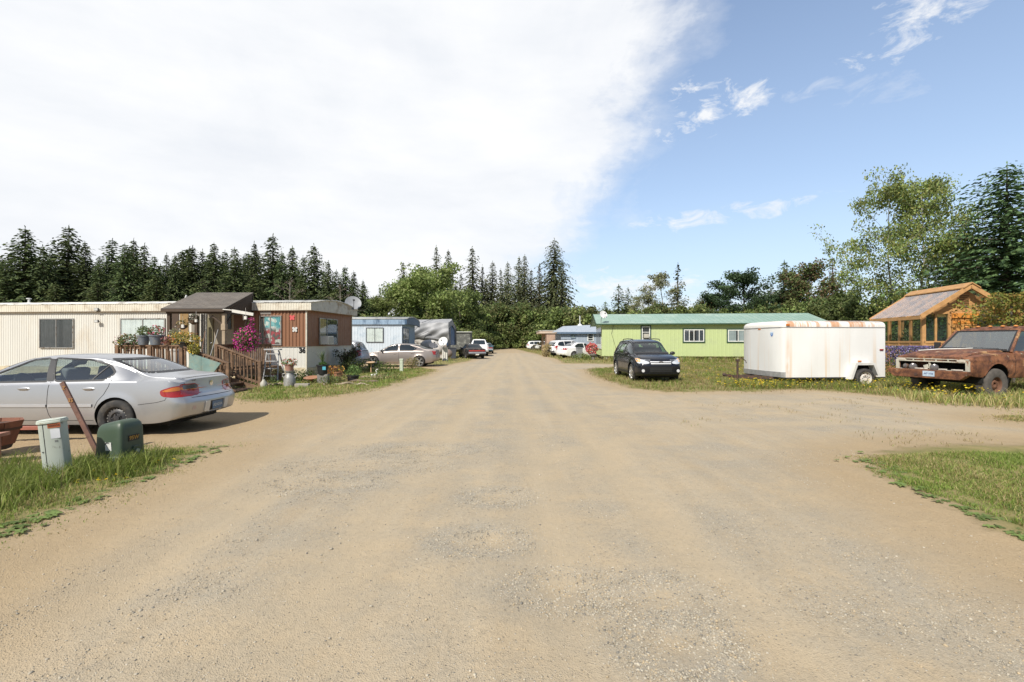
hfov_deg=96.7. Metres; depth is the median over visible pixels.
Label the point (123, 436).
utility box
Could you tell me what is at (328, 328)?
window
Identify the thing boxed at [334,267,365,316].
fir tree
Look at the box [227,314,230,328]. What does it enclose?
narrow window
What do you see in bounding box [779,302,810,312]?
thicket bush
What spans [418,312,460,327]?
thicket bush
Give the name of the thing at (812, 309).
willow bush
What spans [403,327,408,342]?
window
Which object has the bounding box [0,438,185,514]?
grass tuft
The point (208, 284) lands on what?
fir tree
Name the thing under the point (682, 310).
thicket bush
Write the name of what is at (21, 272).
fir tree
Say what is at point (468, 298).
maple tree
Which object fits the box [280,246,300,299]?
fir tree
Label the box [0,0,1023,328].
sky
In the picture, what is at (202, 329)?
doorway
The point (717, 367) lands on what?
grass
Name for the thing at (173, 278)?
fir tree
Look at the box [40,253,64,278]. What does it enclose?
fir tree
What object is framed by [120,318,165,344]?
window
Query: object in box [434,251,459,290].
fir tree
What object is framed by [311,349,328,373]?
flower pot
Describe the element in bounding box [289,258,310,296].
fir tree
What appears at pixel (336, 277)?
fir tree
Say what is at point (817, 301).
thicket bush
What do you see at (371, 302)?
maple tree
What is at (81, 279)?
fir tree
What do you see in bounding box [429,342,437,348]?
satellite dish
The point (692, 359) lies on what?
grass tuft
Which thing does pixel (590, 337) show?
window
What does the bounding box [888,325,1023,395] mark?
pickup truck
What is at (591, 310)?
thicket bush
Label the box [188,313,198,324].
hanging planter
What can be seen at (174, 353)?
flower pot
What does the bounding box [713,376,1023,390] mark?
grass tuft
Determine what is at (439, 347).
junk bag
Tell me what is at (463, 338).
camper
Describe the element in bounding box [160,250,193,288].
fir tree
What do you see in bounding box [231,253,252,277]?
fir tree
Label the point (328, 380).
garden plant
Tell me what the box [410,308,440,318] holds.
thicket bush
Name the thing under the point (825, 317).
thicket bush
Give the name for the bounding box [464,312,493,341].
thicket bush
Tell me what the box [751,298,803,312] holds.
thicket bush
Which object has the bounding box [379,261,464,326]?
maple tree
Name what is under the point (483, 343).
pickup truck
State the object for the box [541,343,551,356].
dry grass clump
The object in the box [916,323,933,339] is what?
greenhouse plant
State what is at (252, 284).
fir tree
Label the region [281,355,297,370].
flower pot
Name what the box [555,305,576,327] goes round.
thicket bush
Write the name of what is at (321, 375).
cinder block
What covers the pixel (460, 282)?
fir tree
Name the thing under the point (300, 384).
concrete block
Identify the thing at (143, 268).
fir tree
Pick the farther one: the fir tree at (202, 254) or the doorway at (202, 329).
the fir tree at (202, 254)
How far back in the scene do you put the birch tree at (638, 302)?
61.71 m
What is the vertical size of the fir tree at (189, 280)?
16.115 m
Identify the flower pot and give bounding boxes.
[135,326,150,344]
[146,325,165,344]
[160,335,175,344]
[168,326,183,369]
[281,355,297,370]
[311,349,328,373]
[330,365,344,376]
[343,365,361,380]
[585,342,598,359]
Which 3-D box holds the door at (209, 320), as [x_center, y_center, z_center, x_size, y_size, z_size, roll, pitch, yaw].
[-13.051,-0.079,19.661,0.252,1.856,0.098,0,0,5]
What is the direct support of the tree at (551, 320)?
on the ground at (450, 400)
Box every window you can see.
[39,318,73,347]
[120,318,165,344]
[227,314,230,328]
[259,316,281,344]
[319,318,337,344]
[366,328,383,341]
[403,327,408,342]
[587,334,593,340]
[596,327,600,348]
[641,325,650,344]
[683,328,704,342]
[727,329,743,342]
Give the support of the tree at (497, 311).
on the ground at (450, 400)
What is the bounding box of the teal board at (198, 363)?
[189,353,220,371]
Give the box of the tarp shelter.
[415,319,456,358]
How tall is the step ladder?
1.305 m
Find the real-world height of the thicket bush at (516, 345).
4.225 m
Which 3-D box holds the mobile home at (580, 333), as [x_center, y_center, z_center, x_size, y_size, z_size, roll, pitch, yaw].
[9.350,-0.750,55.330,8.500,4.700,7.340,0,0,0]
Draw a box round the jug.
[260,379,266,386]
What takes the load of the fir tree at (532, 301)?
on the ground at (450, 400)
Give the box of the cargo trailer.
[722,321,885,385]
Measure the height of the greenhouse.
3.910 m
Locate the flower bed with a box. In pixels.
[885,345,936,379]
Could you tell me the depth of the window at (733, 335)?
35.88 m
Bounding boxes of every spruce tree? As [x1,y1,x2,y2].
[597,301,611,313]
[609,284,628,313]
[619,289,632,312]
[667,265,686,309]
[772,260,792,306]
[814,257,847,297]
[878,161,1023,340]
[897,224,1019,340]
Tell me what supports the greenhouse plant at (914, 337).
on the ground at (450, 400)
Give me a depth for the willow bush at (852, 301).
45.85 m
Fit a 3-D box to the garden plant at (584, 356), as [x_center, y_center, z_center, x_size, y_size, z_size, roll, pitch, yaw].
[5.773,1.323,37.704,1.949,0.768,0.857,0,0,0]
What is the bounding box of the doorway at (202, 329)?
[201,314,206,353]
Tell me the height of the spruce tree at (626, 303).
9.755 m
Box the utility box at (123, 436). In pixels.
[96,418,143,462]
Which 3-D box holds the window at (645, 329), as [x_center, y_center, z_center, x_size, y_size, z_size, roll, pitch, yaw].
[10.757,-0.450,36.475,0.820,1.614,0.300,0,0,6]
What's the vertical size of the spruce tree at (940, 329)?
12.174 m
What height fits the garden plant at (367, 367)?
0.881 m
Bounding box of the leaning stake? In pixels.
[59,381,95,453]
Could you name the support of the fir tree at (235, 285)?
on the ground at (450, 400)
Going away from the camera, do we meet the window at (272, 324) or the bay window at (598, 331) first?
the window at (272, 324)
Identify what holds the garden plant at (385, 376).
on the ground at (450, 400)
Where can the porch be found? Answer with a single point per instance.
(206, 303)
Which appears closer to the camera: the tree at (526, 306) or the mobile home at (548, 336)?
the mobile home at (548, 336)
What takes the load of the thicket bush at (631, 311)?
on the ground at (450, 400)
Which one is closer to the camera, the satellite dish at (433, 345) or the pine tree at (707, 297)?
the satellite dish at (433, 345)
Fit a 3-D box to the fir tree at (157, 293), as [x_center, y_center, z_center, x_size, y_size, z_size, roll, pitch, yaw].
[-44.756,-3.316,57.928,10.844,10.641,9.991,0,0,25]
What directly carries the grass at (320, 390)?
on the ground at (450, 400)
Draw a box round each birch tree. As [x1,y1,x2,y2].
[626,293,657,312]
[636,271,690,310]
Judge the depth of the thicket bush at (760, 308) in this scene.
52.42 m
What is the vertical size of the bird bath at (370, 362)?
0.611 m
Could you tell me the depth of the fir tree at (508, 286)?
136.94 m
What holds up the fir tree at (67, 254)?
on the ground at (450, 400)
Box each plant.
[187,342,201,354]
[268,375,278,382]
[270,369,283,380]
[293,369,315,381]
[318,375,340,385]
[327,365,340,375]
[330,373,351,382]
[339,356,365,372]
[357,358,385,370]
[360,372,406,380]
[369,362,400,373]
[571,353,590,359]
[885,331,897,352]
[902,326,919,340]
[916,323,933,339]
[916,334,933,340]
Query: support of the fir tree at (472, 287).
on the ground at (450, 400)
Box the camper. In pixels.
[451,332,472,349]
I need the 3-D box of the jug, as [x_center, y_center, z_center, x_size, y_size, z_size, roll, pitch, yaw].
[-8.282,1.430,15.179,0.220,0.300,0.214,0,0,0]
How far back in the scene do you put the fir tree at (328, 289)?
61.09 m
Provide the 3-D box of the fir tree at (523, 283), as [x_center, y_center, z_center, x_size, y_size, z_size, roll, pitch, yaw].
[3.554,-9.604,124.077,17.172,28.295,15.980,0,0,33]
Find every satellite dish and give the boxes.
[345,296,360,309]
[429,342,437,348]
[438,337,447,360]
[600,311,606,319]
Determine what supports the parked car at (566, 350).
on the ground at (450, 400)
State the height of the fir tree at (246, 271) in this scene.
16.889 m
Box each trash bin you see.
[450,348,456,358]
[575,347,582,357]
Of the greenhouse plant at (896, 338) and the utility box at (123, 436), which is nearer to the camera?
the utility box at (123, 436)
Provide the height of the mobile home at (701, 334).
3.968 m
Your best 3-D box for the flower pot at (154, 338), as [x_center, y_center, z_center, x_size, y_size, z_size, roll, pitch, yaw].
[-10.827,-0.188,13.854,0.516,0.613,0.449,0,0,0]
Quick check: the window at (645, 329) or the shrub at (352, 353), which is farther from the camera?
the window at (645, 329)
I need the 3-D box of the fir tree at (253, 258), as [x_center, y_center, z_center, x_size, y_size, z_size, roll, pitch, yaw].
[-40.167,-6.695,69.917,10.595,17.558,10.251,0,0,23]
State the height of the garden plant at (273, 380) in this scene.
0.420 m
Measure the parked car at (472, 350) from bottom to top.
1.350 m
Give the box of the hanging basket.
[232,317,261,352]
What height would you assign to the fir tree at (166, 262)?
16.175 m
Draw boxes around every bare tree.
[274,278,304,299]
[327,285,360,316]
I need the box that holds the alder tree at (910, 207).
[807,163,1001,340]
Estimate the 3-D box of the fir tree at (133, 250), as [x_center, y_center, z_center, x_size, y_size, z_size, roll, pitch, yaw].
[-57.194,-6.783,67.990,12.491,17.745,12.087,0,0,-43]
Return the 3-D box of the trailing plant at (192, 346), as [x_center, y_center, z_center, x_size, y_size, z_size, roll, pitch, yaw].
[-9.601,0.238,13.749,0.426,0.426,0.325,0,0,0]
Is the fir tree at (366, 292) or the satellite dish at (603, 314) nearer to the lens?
the satellite dish at (603, 314)
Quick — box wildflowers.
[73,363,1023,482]
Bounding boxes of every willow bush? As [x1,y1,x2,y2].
[804,297,854,320]
[818,288,908,324]
[854,295,940,340]
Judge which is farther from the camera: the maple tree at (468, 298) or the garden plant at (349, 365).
the maple tree at (468, 298)
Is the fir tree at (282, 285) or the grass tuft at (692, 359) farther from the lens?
the fir tree at (282, 285)
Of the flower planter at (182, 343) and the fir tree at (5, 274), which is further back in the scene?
the fir tree at (5, 274)
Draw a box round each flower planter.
[112,333,137,351]
[167,330,201,347]
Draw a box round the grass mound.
[404,357,419,368]
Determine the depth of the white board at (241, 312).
16.88 m
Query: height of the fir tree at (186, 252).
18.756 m
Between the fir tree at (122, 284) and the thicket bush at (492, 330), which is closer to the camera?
the fir tree at (122, 284)
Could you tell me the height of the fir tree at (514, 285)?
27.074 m
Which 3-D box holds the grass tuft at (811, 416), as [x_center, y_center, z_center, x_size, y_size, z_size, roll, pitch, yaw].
[1.553,1.589,9.157,17.860,0.162,5.442,0,0,-4]
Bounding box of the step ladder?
[263,349,284,380]
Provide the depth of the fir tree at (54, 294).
55.52 m
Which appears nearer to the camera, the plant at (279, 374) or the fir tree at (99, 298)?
the plant at (279, 374)
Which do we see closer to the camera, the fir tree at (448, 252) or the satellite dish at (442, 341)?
the satellite dish at (442, 341)
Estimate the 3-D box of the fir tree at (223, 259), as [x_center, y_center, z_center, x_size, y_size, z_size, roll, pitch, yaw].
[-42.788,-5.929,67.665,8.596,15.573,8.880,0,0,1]
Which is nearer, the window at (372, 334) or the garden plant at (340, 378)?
the garden plant at (340, 378)
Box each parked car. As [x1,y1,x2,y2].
[0,353,234,426]
[352,340,369,364]
[366,343,439,366]
[459,344,485,358]
[488,343,493,352]
[526,340,540,349]
[548,339,575,355]
[556,342,600,357]
[613,338,680,380]
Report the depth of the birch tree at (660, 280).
61.57 m
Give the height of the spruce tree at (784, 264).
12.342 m
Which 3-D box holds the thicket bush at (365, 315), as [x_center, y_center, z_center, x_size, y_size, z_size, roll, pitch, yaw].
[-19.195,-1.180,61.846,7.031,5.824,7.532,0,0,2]
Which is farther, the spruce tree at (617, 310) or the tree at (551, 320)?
the tree at (551, 320)
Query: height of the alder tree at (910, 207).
14.465 m
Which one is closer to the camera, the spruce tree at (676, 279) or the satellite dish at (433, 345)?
the satellite dish at (433, 345)
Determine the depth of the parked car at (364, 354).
25.88 m
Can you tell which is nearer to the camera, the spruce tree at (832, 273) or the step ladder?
the step ladder
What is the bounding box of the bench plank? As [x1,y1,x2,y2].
[0,431,9,457]
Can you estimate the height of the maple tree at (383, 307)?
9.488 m
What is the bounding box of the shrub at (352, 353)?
[332,342,362,372]
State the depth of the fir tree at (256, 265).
79.54 m
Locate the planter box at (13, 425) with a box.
[0,417,23,449]
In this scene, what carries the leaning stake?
on the ground at (450, 400)
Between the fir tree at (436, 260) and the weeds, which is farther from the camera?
the fir tree at (436, 260)
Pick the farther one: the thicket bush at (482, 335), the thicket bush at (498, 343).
the thicket bush at (498, 343)
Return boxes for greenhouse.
[869,282,1023,375]
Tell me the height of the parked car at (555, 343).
1.817 m
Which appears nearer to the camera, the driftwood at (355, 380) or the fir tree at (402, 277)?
the driftwood at (355, 380)
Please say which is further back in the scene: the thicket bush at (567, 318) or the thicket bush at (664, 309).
the thicket bush at (567, 318)
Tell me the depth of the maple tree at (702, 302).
59.72 m
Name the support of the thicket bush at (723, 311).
on the ground at (450, 400)
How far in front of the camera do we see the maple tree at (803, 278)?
52.97 m
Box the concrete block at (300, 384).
[294,383,309,386]
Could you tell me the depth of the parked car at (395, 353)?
28.05 m
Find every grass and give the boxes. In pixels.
[0,440,258,549]
[232,367,438,403]
[434,348,495,363]
[517,348,742,363]
[582,362,1023,408]
[836,449,1023,526]
[978,409,1023,421]
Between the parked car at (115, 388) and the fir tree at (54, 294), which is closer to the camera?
the parked car at (115, 388)
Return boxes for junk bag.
[420,340,438,348]
[431,344,441,353]
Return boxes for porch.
[115,293,280,392]
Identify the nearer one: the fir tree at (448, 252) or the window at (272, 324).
the window at (272, 324)
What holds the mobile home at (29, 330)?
on the ground at (450, 400)
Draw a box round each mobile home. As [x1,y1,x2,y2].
[0,295,357,377]
[352,317,419,352]
[536,330,554,350]
[551,316,595,343]
[590,313,826,358]
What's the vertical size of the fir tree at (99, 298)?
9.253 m
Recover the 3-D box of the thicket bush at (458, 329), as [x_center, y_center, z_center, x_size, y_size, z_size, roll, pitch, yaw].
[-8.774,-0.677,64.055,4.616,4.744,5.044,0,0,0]
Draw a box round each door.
[207,318,212,355]
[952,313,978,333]
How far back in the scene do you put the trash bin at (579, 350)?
41.38 m
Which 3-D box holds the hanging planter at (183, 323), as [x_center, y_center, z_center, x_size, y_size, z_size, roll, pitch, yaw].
[-11.792,-0.712,16.293,0.387,0.616,0.378,0,0,45]
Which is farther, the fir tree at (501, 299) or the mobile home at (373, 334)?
the fir tree at (501, 299)
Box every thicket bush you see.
[359,312,381,316]
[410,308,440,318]
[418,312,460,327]
[452,309,473,329]
[455,324,462,351]
[460,328,486,339]
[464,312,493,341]
[472,328,493,343]
[476,309,509,339]
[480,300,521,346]
[488,333,508,348]
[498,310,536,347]
[500,331,522,347]
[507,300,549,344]
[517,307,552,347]
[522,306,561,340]
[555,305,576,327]
[556,305,589,328]
[574,304,611,325]
[584,311,609,323]
[627,307,649,313]
[644,301,674,313]
[653,304,709,313]
[692,302,718,313]
[719,308,756,313]
[741,301,773,312]
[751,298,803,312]
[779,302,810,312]
[794,295,830,312]
[820,307,860,320]
[839,308,908,323]
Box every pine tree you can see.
[695,290,742,313]
[706,267,796,311]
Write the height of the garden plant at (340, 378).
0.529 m
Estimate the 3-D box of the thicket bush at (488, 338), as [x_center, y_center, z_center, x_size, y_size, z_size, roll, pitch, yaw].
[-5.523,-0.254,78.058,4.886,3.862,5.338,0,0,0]
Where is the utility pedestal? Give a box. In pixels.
[36,417,72,473]
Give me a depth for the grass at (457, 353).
38.24 m
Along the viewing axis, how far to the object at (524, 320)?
95.87 m
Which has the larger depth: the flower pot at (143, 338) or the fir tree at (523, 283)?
the fir tree at (523, 283)
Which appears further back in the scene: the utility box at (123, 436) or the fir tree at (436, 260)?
the fir tree at (436, 260)
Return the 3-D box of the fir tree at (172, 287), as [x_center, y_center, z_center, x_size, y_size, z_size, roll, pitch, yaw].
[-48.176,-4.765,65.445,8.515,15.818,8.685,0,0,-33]
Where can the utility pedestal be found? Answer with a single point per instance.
(54, 440)
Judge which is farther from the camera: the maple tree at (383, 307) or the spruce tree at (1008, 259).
the maple tree at (383, 307)
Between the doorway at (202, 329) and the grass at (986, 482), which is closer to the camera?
the grass at (986, 482)
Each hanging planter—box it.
[176,318,189,329]
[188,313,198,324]
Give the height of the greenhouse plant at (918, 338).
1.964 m
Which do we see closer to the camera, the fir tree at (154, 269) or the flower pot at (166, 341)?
the flower pot at (166, 341)
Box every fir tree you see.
[0,225,73,302]
[0,259,32,301]
[12,244,74,302]
[31,283,67,302]
[35,225,94,301]
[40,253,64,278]
[60,241,112,301]
[74,238,122,298]
[75,257,116,301]
[78,281,112,301]
[96,244,143,301]
[109,239,161,299]
[119,243,162,300]
[129,257,176,301]
[132,275,178,301]
[157,253,171,288]
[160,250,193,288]
[160,263,184,285]
[162,254,189,300]
[166,245,206,300]
[179,246,209,276]
[184,249,208,291]
[187,244,228,292]
[188,284,205,295]
[210,247,252,292]
[212,252,232,292]
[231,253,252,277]
[235,257,253,292]
[239,241,268,294]
[239,278,270,300]
[241,254,266,281]
[247,233,296,300]
[264,251,295,299]
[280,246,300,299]
[285,243,336,299]
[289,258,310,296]
[294,284,312,299]
[310,260,342,300]
[327,289,344,302]
[331,269,346,300]
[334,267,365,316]
[348,270,366,308]
[355,281,371,316]
[361,284,370,299]
[392,263,406,314]
[428,245,441,288]
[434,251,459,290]
[457,274,463,290]
[458,246,490,311]
[476,261,505,313]
[477,265,487,309]
[477,279,491,304]
[494,270,509,306]
[497,262,516,306]
[506,256,540,309]
[506,258,529,305]
[521,270,541,310]
[532,238,579,308]
[533,263,547,307]
[551,260,571,309]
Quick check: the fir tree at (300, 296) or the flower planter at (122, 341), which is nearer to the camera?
the flower planter at (122, 341)
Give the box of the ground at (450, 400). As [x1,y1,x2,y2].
[0,348,1023,681]
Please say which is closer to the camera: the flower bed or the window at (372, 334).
the flower bed
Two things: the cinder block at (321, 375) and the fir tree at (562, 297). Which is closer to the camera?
the cinder block at (321, 375)
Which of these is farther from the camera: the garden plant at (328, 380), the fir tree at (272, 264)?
the fir tree at (272, 264)
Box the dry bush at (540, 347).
[532,341,541,350]
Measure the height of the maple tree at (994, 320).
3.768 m
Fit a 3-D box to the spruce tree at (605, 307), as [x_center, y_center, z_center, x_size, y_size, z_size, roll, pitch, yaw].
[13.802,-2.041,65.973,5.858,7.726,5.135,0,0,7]
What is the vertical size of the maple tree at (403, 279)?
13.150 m
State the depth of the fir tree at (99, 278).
63.70 m
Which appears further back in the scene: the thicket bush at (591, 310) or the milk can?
the thicket bush at (591, 310)
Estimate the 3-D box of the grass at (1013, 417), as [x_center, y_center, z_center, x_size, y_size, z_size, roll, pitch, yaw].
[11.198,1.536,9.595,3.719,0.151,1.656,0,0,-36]
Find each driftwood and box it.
[335,382,356,384]
[350,379,378,382]
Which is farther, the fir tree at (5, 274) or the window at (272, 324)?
the fir tree at (5, 274)
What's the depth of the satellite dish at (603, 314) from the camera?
36.69 m
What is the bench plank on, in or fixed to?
on the ground at (450, 400)
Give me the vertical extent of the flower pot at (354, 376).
0.674 m
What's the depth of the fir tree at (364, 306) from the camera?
66.50 m
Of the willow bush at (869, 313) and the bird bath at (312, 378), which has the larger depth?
the willow bush at (869, 313)
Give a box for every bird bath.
[303,375,316,382]
[366,361,374,372]
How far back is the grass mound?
25.34 m
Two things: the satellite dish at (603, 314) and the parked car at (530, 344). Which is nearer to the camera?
the satellite dish at (603, 314)
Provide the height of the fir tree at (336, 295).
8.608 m
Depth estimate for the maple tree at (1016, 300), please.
16.72 m
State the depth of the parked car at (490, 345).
57.79 m
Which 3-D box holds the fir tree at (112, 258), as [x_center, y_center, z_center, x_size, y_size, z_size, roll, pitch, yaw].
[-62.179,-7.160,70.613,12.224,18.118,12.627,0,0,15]
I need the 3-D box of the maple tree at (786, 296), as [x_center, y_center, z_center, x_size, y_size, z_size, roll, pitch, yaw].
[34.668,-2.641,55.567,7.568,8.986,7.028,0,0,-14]
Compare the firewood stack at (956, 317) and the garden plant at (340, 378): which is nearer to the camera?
the garden plant at (340, 378)
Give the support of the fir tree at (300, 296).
on the ground at (450, 400)
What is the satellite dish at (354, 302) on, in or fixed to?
attached to the mobile home at (29, 330)
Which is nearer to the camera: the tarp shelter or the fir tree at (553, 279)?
the tarp shelter
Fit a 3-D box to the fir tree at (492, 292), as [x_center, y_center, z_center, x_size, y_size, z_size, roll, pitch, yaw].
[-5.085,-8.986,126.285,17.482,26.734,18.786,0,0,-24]
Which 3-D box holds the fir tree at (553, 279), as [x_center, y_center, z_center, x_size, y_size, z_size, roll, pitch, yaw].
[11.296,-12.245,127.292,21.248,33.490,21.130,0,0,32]
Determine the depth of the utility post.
23.12 m
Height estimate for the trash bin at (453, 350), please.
1.010 m
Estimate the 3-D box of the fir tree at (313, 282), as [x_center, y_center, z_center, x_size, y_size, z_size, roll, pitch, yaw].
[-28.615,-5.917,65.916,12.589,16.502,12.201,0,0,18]
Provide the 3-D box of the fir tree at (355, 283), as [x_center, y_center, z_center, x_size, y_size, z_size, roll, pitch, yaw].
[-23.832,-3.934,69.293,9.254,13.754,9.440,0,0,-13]
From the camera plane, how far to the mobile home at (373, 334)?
33.00 m
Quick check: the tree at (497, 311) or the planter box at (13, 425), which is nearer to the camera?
the planter box at (13, 425)
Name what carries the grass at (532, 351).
on the ground at (450, 400)
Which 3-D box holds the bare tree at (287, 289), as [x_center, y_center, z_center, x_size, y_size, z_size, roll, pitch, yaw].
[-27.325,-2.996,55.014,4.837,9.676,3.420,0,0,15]
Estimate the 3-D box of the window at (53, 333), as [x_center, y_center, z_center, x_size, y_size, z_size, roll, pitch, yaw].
[-20.407,-0.341,20.387,1.701,1.330,0.050,0,0,5]
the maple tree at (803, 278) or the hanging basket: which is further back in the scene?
the maple tree at (803, 278)
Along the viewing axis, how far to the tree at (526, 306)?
97.45 m
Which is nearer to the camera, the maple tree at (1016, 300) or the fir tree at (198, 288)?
the maple tree at (1016, 300)
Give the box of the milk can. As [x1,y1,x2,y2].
[282,370,296,386]
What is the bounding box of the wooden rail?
[20,426,68,429]
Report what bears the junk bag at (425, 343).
on the ground at (450, 400)
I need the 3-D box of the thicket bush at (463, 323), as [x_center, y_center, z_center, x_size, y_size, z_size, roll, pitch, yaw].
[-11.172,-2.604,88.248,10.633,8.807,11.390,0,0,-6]
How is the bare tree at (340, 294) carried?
on the ground at (450, 400)
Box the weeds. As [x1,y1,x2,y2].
[0,445,1023,539]
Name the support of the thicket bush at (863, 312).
on the ground at (450, 400)
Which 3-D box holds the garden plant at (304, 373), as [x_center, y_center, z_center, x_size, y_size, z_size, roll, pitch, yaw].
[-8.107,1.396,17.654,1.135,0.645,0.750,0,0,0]
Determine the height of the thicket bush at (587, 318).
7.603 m
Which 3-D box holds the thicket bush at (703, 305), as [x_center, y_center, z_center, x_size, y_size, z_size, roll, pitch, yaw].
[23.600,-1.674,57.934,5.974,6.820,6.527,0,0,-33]
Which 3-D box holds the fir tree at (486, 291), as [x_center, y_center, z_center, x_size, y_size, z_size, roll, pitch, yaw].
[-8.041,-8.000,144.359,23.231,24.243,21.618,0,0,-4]
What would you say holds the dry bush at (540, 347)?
on the ground at (450, 400)
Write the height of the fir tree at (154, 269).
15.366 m
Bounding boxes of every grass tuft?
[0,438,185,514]
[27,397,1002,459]
[597,356,743,362]
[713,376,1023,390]
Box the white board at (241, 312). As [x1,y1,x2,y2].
[223,309,253,319]
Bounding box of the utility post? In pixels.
[399,359,403,370]
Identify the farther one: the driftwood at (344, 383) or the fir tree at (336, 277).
the fir tree at (336, 277)
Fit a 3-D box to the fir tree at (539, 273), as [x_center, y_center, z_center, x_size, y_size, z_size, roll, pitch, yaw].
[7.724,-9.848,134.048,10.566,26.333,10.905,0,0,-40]
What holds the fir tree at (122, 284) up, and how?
on the ground at (450, 400)
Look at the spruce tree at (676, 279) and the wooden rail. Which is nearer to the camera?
the wooden rail
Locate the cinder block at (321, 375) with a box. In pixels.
[317,374,329,382]
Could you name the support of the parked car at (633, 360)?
on the ground at (450, 400)
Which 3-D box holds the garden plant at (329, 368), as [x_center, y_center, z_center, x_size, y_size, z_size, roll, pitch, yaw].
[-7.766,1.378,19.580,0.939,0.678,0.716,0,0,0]
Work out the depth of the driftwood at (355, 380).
17.11 m
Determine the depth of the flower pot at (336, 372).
19.24 m
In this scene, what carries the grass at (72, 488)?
on the ground at (450, 400)
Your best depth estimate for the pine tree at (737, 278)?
54.37 m
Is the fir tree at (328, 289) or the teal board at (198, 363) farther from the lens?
the fir tree at (328, 289)
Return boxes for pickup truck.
[471,339,488,355]
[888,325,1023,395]
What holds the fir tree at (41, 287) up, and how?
on the ground at (450, 400)
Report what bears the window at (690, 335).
in the mobile home at (701, 334)
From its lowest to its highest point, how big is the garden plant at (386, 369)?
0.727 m
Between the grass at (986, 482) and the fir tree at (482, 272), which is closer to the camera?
the grass at (986, 482)
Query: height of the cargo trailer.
2.320 m
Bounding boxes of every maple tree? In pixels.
[356,299,376,316]
[365,294,405,316]
[367,275,434,316]
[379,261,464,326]
[432,288,488,330]
[680,299,719,310]
[771,288,815,305]
[775,257,847,304]
[951,291,1023,382]
[980,294,1023,326]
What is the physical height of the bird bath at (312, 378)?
0.281 m
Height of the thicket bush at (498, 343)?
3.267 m
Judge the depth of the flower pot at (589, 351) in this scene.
37.55 m

